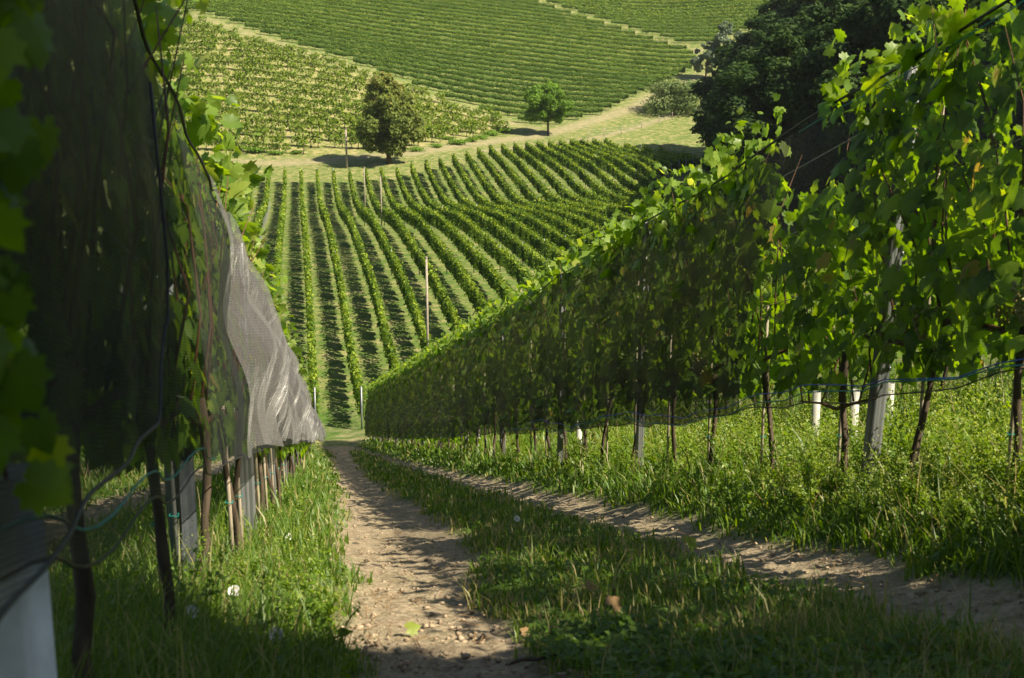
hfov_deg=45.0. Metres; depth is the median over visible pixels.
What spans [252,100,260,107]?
young vine
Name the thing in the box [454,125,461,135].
young vine
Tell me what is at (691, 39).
vine row
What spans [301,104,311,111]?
young vine
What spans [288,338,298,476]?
grape vine
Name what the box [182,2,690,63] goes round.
vine row
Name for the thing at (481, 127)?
young vine
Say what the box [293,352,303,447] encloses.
grape vine
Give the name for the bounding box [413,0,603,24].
vine row
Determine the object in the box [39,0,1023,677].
ground
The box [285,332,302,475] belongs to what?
grape vine
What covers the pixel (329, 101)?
young vine
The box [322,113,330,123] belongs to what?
young vine
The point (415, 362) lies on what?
grape vine
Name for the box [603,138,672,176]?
vine row
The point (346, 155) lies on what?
wooden pole
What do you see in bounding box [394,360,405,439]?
grape vine
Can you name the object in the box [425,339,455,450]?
grape vine
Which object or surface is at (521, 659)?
fallen twig
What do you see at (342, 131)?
young vine
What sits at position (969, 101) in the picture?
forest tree
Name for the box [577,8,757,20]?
vine row
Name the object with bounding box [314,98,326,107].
young vine
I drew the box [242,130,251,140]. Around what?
young vine
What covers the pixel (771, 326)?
grape vine
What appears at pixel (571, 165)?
vine row
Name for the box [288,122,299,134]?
young vine
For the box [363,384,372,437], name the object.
grape vine
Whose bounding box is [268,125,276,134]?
young vine
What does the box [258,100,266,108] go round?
young vine
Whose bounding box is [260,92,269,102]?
young vine
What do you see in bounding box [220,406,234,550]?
vine stake
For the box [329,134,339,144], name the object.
young vine
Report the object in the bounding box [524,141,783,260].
vine row
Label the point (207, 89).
young vine
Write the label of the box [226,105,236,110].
young vine
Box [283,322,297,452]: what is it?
grape vine
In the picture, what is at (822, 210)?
grape vine
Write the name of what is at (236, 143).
young vine
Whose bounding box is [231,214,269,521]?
grape vine
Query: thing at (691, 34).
vine row
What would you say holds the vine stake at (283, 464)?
on the ground at (339, 420)
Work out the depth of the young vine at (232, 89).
210.11 m
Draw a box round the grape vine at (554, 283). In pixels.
[529,257,569,464]
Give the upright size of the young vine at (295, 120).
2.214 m
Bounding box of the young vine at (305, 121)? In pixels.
[301,117,312,127]
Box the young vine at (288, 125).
[285,117,293,130]
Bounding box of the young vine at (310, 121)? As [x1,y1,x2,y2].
[306,118,315,131]
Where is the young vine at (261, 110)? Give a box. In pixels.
[256,107,264,118]
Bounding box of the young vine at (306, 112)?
[298,109,309,122]
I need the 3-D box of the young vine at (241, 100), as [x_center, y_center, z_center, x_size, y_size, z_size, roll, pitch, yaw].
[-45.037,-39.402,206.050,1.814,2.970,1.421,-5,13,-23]
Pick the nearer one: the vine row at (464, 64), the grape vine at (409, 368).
the grape vine at (409, 368)
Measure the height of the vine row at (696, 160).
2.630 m
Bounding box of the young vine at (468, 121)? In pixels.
[463,119,473,128]
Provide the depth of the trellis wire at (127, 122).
3.23 m
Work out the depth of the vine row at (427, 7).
299.39 m
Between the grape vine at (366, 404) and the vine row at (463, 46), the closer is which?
the grape vine at (366, 404)
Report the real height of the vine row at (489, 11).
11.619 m
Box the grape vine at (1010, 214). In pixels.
[947,209,1023,379]
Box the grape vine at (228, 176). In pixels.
[177,122,273,562]
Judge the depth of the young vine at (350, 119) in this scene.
200.56 m
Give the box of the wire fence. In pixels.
[588,112,672,137]
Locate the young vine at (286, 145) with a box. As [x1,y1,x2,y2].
[280,143,290,150]
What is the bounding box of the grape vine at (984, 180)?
[871,0,1023,479]
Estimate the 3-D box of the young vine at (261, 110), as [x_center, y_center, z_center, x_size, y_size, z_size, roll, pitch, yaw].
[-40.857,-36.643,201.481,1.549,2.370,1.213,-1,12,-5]
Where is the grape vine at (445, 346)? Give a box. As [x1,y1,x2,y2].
[435,332,458,450]
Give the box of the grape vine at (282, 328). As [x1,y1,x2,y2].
[272,314,293,460]
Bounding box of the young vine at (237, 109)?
[235,107,244,118]
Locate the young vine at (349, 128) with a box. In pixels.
[346,124,354,135]
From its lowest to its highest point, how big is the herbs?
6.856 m
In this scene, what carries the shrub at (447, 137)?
on the ground at (339, 420)
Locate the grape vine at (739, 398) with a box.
[705,336,747,412]
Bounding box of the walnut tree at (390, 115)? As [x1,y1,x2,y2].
[354,71,428,163]
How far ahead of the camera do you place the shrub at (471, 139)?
199.93 m
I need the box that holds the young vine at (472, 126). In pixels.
[467,124,477,134]
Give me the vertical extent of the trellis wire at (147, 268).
14.038 m
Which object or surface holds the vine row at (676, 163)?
on the ground at (339, 420)
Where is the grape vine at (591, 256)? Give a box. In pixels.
[563,227,609,465]
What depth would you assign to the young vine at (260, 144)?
183.47 m
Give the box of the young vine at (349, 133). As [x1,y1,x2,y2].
[347,129,354,136]
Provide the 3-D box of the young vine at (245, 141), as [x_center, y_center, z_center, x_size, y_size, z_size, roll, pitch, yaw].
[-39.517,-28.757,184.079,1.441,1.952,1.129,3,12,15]
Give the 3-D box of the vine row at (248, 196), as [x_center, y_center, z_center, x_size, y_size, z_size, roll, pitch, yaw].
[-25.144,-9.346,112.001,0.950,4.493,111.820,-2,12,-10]
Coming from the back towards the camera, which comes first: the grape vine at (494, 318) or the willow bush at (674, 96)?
the willow bush at (674, 96)
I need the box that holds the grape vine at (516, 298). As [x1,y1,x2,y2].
[501,277,536,453]
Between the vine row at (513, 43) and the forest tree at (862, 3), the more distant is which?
the vine row at (513, 43)
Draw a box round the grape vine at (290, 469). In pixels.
[289,351,296,472]
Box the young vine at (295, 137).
[291,134,300,142]
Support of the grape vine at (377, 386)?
on the ground at (339, 420)
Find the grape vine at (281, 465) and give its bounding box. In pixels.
[277,317,290,489]
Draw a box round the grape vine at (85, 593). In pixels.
[18,0,157,677]
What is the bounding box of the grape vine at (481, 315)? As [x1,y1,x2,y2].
[474,302,497,456]
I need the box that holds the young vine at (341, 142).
[337,134,344,148]
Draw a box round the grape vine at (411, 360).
[406,356,419,446]
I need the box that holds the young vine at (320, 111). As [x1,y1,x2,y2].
[314,107,324,114]
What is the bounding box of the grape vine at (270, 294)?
[254,263,286,510]
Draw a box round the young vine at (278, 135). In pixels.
[273,132,286,141]
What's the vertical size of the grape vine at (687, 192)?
2.530 m
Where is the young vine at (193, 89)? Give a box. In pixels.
[191,88,202,95]
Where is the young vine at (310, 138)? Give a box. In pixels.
[304,131,316,146]
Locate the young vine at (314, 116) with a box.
[308,114,317,120]
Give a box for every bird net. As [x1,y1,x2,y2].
[0,0,324,620]
[365,0,1023,439]
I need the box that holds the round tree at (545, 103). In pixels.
[521,80,574,135]
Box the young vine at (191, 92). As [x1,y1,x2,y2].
[187,90,196,99]
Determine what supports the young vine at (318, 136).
on the ground at (339, 420)
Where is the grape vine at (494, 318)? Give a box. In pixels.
[479,298,507,452]
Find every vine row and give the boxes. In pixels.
[155,0,686,49]
[160,0,693,54]
[169,0,695,59]
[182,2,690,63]
[205,6,691,68]
[214,10,684,73]
[229,14,678,75]
[244,20,671,80]
[245,185,253,214]
[254,175,270,278]
[259,26,660,82]
[271,167,286,303]
[280,33,651,87]
[291,0,667,44]
[297,40,644,90]
[299,168,320,421]
[315,169,367,429]
[317,0,653,39]
[325,46,636,95]
[331,169,400,372]
[348,168,432,351]
[350,0,634,33]
[353,55,628,99]
[363,167,462,336]
[376,64,620,104]
[379,167,513,354]
[383,0,621,30]
[395,165,518,304]
[410,161,538,290]
[411,77,611,108]
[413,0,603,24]
[424,158,553,277]
[438,0,586,18]
[438,157,573,266]
[442,89,602,113]
[451,153,710,347]
[464,151,600,247]
[466,0,570,13]
[476,147,761,337]
[479,101,582,118]
[488,145,766,318]
[494,0,554,7]
[500,142,781,311]
[512,141,797,296]
[517,112,554,122]
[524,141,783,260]
[536,140,794,257]
[546,0,758,14]
[547,139,734,220]
[558,139,693,201]
[561,2,757,17]
[563,0,764,11]
[569,139,682,197]
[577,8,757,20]
[579,138,656,180]
[584,0,766,8]
[592,138,664,176]
[594,13,750,23]
[603,0,755,4]
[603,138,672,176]
[611,18,746,26]
[623,141,679,169]
[628,22,750,29]
[640,144,687,167]
[642,26,738,34]
[658,147,693,166]
[660,31,718,37]
[674,35,713,41]
[679,150,699,165]
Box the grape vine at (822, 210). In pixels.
[752,168,921,494]
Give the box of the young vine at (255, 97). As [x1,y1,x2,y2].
[253,89,262,100]
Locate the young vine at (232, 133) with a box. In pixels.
[228,128,238,135]
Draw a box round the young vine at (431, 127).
[425,125,437,142]
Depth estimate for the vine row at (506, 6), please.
311.04 m
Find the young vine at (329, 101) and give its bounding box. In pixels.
[322,98,333,110]
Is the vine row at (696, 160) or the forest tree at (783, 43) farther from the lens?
the vine row at (696, 160)
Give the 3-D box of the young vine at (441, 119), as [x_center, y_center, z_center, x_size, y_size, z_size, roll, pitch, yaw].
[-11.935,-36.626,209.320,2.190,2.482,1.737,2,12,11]
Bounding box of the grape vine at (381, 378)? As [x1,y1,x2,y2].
[376,373,385,441]
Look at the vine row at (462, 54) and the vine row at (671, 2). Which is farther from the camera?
the vine row at (671, 2)
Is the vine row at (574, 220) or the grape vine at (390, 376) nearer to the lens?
the grape vine at (390, 376)
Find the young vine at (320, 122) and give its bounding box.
[313,119,325,133]
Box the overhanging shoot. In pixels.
[0,0,75,518]
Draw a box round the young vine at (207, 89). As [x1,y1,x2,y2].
[204,88,212,95]
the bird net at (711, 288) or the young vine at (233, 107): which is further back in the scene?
the young vine at (233, 107)
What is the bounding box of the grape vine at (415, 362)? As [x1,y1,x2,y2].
[409,352,423,446]
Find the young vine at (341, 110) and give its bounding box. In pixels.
[335,107,345,120]
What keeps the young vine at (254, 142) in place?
on the ground at (339, 420)
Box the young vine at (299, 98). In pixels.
[293,94,304,104]
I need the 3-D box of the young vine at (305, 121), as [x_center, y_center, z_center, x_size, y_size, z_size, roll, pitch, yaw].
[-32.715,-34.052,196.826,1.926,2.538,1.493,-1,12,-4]
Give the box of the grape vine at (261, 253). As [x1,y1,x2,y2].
[210,198,269,511]
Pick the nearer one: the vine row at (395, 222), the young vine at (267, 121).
the vine row at (395, 222)
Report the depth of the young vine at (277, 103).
205.64 m
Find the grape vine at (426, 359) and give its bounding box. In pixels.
[418,344,435,447]
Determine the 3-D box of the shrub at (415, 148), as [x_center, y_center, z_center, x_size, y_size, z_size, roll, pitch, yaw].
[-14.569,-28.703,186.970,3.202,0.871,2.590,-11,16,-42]
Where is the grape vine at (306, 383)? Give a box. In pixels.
[300,374,309,455]
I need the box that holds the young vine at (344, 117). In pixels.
[339,113,347,128]
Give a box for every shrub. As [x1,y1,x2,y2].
[241,146,271,152]
[266,150,286,154]
[287,149,302,154]
[406,146,424,151]
[430,143,443,147]
[443,136,455,139]
[447,139,470,144]
[465,137,478,141]
[472,134,489,138]
[480,130,502,135]
[490,126,512,132]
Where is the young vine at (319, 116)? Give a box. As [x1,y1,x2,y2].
[314,115,325,120]
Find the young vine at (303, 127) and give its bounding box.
[297,123,306,138]
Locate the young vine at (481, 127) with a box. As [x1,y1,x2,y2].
[479,123,487,134]
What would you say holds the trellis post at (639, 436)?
on the ground at (339, 420)
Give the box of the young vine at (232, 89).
[225,87,235,95]
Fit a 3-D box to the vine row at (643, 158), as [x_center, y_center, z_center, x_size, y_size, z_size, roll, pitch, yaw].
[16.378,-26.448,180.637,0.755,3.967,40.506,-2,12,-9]
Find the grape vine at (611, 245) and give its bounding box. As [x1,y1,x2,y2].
[582,195,649,467]
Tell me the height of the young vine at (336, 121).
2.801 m
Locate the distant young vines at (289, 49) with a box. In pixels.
[103,6,507,128]
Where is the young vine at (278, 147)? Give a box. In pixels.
[272,137,283,149]
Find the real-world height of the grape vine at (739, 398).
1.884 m
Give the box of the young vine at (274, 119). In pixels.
[270,116,278,129]
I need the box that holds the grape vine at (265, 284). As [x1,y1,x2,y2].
[247,238,287,510]
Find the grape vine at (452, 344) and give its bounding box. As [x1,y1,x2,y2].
[442,323,474,448]
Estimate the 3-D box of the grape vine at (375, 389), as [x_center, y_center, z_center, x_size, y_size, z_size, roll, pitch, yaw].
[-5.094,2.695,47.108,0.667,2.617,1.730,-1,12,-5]
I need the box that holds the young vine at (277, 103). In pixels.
[272,102,280,111]
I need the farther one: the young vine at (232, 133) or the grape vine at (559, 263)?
the young vine at (232, 133)
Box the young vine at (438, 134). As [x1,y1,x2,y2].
[435,130,444,138]
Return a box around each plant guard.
[576,429,581,453]
[810,392,820,439]
[848,389,859,447]
[883,383,894,429]
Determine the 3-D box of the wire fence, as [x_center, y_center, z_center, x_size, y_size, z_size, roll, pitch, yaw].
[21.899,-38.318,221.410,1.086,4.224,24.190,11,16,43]
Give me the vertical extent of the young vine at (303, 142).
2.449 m
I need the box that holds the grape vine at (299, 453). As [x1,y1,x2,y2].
[298,363,304,465]
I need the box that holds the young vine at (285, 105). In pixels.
[279,102,290,114]
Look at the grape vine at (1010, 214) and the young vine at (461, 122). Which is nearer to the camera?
the grape vine at (1010, 214)
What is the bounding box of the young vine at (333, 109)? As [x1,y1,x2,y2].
[328,107,338,119]
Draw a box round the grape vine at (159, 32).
[96,0,210,637]
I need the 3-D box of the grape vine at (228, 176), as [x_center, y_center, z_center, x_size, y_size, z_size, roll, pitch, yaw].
[-1.448,0.020,6.150,0.456,2.378,1.661,0,12,0]
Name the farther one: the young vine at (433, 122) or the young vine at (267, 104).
the young vine at (433, 122)
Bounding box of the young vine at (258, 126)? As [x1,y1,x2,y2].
[251,123,262,132]
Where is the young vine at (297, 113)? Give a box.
[293,110,301,123]
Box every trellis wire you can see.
[51,0,232,296]
[52,176,236,357]
[494,55,1005,332]
[749,237,1007,311]
[762,138,1020,246]
[771,329,986,363]
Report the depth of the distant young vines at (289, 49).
226.83 m
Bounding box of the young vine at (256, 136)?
[250,129,262,140]
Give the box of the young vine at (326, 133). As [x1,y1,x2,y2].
[322,129,333,140]
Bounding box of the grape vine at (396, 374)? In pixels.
[390,365,403,444]
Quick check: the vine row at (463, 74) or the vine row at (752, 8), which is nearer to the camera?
the vine row at (463, 74)
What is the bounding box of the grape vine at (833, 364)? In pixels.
[788,268,862,400]
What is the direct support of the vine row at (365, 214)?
on the ground at (339, 420)
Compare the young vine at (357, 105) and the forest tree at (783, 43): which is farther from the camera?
the young vine at (357, 105)
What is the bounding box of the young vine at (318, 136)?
[312,131,323,143]
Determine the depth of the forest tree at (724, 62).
184.75 m
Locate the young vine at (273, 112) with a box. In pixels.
[268,107,280,117]
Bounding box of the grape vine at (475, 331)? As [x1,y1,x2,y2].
[462,311,485,452]
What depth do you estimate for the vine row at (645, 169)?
169.52 m
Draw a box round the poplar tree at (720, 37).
[710,20,742,66]
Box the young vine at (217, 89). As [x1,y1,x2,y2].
[213,87,222,95]
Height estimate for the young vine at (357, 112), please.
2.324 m
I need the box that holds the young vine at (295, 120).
[290,118,299,123]
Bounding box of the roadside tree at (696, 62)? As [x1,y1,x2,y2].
[690,41,715,77]
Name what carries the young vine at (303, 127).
on the ground at (339, 420)
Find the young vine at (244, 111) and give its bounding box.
[240,107,248,117]
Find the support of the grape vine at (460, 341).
on the ground at (339, 420)
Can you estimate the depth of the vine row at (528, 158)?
153.07 m
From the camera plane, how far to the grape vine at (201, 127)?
4.82 m
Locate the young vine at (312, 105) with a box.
[310,99,316,107]
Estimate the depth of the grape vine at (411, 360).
31.05 m
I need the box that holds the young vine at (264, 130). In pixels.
[257,127,269,141]
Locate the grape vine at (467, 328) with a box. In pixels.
[455,316,477,454]
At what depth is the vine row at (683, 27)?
308.50 m
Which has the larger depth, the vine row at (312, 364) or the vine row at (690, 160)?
the vine row at (690, 160)
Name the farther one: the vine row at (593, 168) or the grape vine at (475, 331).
the vine row at (593, 168)
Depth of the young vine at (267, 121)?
196.95 m
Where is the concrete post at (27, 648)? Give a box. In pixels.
[0,463,56,677]
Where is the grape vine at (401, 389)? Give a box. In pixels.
[396,359,411,442]
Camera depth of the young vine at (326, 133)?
192.23 m
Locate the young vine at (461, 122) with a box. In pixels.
[457,120,466,129]
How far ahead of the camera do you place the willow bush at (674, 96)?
232.58 m
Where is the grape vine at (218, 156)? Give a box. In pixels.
[194,145,261,539]
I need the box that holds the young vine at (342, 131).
[335,128,347,140]
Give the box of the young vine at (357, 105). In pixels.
[351,101,359,115]
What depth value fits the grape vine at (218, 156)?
6.64 m
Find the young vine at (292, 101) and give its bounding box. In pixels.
[288,98,298,110]
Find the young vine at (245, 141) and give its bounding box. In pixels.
[242,139,250,150]
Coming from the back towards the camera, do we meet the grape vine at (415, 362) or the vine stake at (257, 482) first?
the grape vine at (415, 362)
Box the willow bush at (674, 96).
[640,74,701,116]
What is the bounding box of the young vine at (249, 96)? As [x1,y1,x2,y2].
[246,92,253,100]
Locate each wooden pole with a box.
[345,129,347,167]
[364,168,365,206]
[380,176,381,225]
[425,257,428,345]
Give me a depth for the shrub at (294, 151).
183.60 m
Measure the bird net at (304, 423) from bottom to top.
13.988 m
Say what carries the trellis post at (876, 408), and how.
on the ground at (339, 420)
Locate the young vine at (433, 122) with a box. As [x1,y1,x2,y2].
[429,116,437,124]
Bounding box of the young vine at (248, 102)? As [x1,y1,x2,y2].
[245,99,255,106]
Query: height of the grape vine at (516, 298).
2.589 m
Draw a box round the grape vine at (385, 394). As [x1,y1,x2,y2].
[382,369,394,442]
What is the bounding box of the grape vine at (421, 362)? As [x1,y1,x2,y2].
[414,346,429,448]
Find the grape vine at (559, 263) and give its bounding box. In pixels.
[547,238,610,458]
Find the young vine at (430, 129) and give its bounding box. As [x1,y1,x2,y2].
[423,128,431,141]
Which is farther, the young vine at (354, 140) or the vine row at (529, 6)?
the vine row at (529, 6)
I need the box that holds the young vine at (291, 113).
[285,110,297,118]
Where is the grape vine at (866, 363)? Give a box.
[822,255,918,390]
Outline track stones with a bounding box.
[48,466,1023,677]
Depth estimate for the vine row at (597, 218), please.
146.22 m
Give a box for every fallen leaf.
[404,621,420,635]
[520,626,528,636]
[583,579,595,590]
[605,595,621,611]
[681,535,697,549]
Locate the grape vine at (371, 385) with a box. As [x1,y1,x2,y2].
[369,382,373,407]
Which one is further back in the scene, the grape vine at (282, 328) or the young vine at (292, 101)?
the young vine at (292, 101)
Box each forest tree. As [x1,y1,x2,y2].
[688,12,785,114]
[688,73,754,149]
[696,105,714,150]
[697,29,831,222]
[707,0,795,77]
[708,47,791,181]
[713,23,788,106]
[716,57,728,66]
[747,0,830,48]
[753,0,831,44]
[754,22,811,77]
[765,2,853,194]
[765,5,889,223]
[791,13,814,50]
[797,0,830,29]
[809,0,949,199]
[809,22,921,196]
[821,0,875,44]
[857,0,950,49]
[884,20,1021,217]
[916,0,1023,219]
[994,65,1021,152]
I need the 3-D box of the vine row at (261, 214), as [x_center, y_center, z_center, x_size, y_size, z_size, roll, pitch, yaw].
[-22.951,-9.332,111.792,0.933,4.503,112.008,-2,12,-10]
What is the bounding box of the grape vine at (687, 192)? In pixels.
[653,157,750,478]
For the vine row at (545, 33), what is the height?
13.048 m
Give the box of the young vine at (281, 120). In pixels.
[276,116,287,130]
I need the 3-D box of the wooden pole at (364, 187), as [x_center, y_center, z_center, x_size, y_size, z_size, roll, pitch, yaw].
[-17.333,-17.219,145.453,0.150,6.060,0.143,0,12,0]
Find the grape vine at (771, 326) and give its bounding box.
[753,278,822,409]
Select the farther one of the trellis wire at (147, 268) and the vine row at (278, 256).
the vine row at (278, 256)
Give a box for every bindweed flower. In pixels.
[185,605,197,622]
[228,585,238,594]
[269,627,282,640]
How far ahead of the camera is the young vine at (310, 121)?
196.45 m
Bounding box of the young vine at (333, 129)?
[329,127,339,141]
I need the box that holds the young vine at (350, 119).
[344,115,355,124]
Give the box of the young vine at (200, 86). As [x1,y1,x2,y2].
[196,83,206,95]
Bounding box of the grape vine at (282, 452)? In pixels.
[271,295,288,489]
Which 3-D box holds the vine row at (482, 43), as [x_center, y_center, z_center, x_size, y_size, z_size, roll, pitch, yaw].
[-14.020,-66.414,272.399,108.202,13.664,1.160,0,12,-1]
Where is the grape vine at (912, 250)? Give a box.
[894,237,979,394]
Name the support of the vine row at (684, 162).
on the ground at (339, 420)
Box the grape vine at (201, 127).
[153,51,242,579]
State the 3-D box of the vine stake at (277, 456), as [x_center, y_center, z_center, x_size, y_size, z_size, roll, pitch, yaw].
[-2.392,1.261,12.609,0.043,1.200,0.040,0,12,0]
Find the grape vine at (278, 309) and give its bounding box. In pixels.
[261,282,286,501]
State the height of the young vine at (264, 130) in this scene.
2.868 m
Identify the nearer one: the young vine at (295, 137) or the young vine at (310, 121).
the young vine at (295, 137)
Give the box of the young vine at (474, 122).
[471,120,478,131]
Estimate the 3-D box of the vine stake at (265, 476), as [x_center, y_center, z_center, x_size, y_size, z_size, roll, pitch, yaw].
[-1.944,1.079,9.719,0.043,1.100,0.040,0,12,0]
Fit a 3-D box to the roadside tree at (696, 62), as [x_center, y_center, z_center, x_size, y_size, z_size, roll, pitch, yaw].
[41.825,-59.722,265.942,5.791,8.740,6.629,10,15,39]
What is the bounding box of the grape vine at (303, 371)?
[294,359,307,465]
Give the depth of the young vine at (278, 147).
183.36 m
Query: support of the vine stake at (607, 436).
on the ground at (339, 420)
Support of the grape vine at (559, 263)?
on the ground at (339, 420)
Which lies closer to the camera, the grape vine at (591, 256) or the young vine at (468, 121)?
the grape vine at (591, 256)
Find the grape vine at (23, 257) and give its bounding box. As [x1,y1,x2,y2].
[0,0,88,462]
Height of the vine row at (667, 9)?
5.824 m
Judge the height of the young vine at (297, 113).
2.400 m
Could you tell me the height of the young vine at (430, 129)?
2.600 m
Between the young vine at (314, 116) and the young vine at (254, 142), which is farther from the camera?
the young vine at (314, 116)
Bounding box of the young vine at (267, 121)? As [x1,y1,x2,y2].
[263,117,272,124]
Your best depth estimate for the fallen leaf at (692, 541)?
6.58 m
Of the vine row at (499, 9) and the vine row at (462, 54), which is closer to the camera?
the vine row at (462, 54)
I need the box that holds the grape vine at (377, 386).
[374,379,382,438]
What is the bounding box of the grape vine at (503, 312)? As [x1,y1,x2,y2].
[491,282,519,456]
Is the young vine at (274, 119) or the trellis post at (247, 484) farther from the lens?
the young vine at (274, 119)
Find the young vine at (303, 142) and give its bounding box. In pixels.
[296,139,309,154]
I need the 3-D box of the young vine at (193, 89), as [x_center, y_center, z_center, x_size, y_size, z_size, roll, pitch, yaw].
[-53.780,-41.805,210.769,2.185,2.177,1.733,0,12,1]
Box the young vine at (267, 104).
[266,100,275,108]
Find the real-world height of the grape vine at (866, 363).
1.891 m
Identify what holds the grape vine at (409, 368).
on the ground at (339, 420)
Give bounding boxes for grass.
[17,358,1023,498]
[43,354,1023,677]
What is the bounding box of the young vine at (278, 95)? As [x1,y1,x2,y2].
[274,92,285,101]
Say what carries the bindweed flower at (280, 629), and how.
on the ground at (339, 420)
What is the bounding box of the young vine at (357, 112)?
[351,110,359,119]
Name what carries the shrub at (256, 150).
on the ground at (339, 420)
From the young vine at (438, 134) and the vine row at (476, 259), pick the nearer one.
the vine row at (476, 259)
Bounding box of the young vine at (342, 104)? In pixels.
[336,101,346,109]
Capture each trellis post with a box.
[153,213,198,582]
[230,242,256,536]
[264,312,276,502]
[280,354,286,481]
[464,337,467,453]
[500,434,504,453]
[557,274,563,464]
[635,222,646,466]
[825,327,834,401]
[861,65,918,485]
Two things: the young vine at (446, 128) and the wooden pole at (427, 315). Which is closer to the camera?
the wooden pole at (427, 315)
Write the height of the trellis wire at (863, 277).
13.559 m
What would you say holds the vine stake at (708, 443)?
on the ground at (339, 420)
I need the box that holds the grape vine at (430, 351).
[421,342,438,446]
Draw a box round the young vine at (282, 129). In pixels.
[276,127,286,135]
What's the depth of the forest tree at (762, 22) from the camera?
163.23 m
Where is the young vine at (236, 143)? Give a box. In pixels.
[234,135,242,146]
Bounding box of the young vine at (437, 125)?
[433,124,442,138]
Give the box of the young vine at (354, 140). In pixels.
[351,134,363,148]
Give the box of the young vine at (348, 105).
[345,102,355,112]
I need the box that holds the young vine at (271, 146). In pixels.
[267,142,277,149]
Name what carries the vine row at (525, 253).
on the ground at (339, 420)
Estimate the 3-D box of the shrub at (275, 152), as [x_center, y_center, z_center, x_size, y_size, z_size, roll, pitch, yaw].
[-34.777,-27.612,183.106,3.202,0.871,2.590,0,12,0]
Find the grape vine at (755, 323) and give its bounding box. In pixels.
[739,304,774,408]
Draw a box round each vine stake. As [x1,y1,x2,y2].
[139,295,162,600]
[157,276,179,575]
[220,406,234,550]
[233,404,242,543]
[251,401,260,523]
[262,444,267,511]
[269,424,273,486]
[276,446,279,468]
[281,447,284,488]
[544,433,546,457]
[606,425,608,461]
[666,425,670,476]
[706,328,712,460]
[759,305,768,467]
[836,414,841,487]
[915,106,944,490]
[1004,265,1023,489]
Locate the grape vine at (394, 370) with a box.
[390,365,401,441]
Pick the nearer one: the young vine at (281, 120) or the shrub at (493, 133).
the young vine at (281, 120)
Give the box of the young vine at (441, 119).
[435,116,446,123]
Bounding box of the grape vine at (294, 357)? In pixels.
[289,351,302,466]
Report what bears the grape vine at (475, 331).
on the ground at (339, 420)
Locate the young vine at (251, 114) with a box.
[246,113,256,127]
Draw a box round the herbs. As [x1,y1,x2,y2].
[48,413,1023,677]
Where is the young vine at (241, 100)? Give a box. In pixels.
[238,94,246,106]
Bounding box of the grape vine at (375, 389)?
[370,377,376,433]
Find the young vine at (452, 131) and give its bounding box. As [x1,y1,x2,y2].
[447,124,457,135]
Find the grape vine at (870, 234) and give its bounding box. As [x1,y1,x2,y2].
[815,3,1008,483]
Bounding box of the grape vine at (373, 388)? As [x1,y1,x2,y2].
[368,381,374,429]
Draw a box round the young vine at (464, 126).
[461,123,470,136]
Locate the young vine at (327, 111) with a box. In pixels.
[323,108,331,119]
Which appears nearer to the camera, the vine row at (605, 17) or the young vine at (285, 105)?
the young vine at (285, 105)
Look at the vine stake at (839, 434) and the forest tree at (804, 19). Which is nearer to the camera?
the vine stake at (839, 434)
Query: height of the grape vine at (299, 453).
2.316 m
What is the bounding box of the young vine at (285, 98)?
[281,95,290,102]
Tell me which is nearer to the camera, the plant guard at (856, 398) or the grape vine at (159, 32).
the grape vine at (159, 32)
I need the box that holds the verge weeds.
[53,356,1023,677]
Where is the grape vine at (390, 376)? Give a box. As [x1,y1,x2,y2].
[384,371,395,440]
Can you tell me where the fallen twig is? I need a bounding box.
[505,653,556,665]
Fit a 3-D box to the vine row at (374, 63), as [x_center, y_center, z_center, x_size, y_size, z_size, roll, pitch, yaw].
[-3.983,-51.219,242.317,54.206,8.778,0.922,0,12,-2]
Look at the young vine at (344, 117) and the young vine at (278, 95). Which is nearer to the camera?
the young vine at (344, 117)
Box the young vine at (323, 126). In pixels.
[321,123,330,131]
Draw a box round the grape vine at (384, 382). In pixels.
[381,370,390,440]
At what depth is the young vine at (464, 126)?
204.54 m
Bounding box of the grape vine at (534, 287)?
[521,266,552,461]
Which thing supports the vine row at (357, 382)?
on the ground at (339, 420)
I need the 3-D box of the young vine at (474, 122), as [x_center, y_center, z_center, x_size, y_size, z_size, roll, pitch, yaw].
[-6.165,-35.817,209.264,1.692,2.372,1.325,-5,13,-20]
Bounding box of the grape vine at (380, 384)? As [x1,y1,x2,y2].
[374,374,384,440]
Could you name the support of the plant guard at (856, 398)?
on the ground at (339, 420)
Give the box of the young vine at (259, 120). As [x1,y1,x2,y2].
[253,114,265,123]
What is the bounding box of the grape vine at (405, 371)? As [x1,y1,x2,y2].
[402,358,420,445]
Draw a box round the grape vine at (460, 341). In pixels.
[447,320,483,453]
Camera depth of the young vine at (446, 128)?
199.81 m
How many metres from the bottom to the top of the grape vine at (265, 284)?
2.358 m
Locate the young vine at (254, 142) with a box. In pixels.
[248,140,258,151]
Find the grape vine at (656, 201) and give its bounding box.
[616,163,679,463]
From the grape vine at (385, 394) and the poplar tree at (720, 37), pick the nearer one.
the grape vine at (385, 394)
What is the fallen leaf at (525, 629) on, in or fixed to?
on the ground at (339, 420)
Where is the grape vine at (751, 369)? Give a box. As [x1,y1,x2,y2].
[698,92,829,473]
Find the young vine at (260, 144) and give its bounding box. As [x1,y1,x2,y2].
[256,139,267,147]
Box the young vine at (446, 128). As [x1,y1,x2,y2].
[440,125,450,134]
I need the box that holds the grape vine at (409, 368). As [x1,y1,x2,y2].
[402,355,418,448]
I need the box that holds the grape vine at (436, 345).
[433,336,459,450]
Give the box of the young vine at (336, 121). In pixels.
[328,118,341,131]
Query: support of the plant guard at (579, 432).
on the ground at (339, 420)
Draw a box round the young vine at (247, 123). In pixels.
[243,122,252,131]
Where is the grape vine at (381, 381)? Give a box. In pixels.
[378,374,389,438]
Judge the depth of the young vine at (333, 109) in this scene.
205.28 m

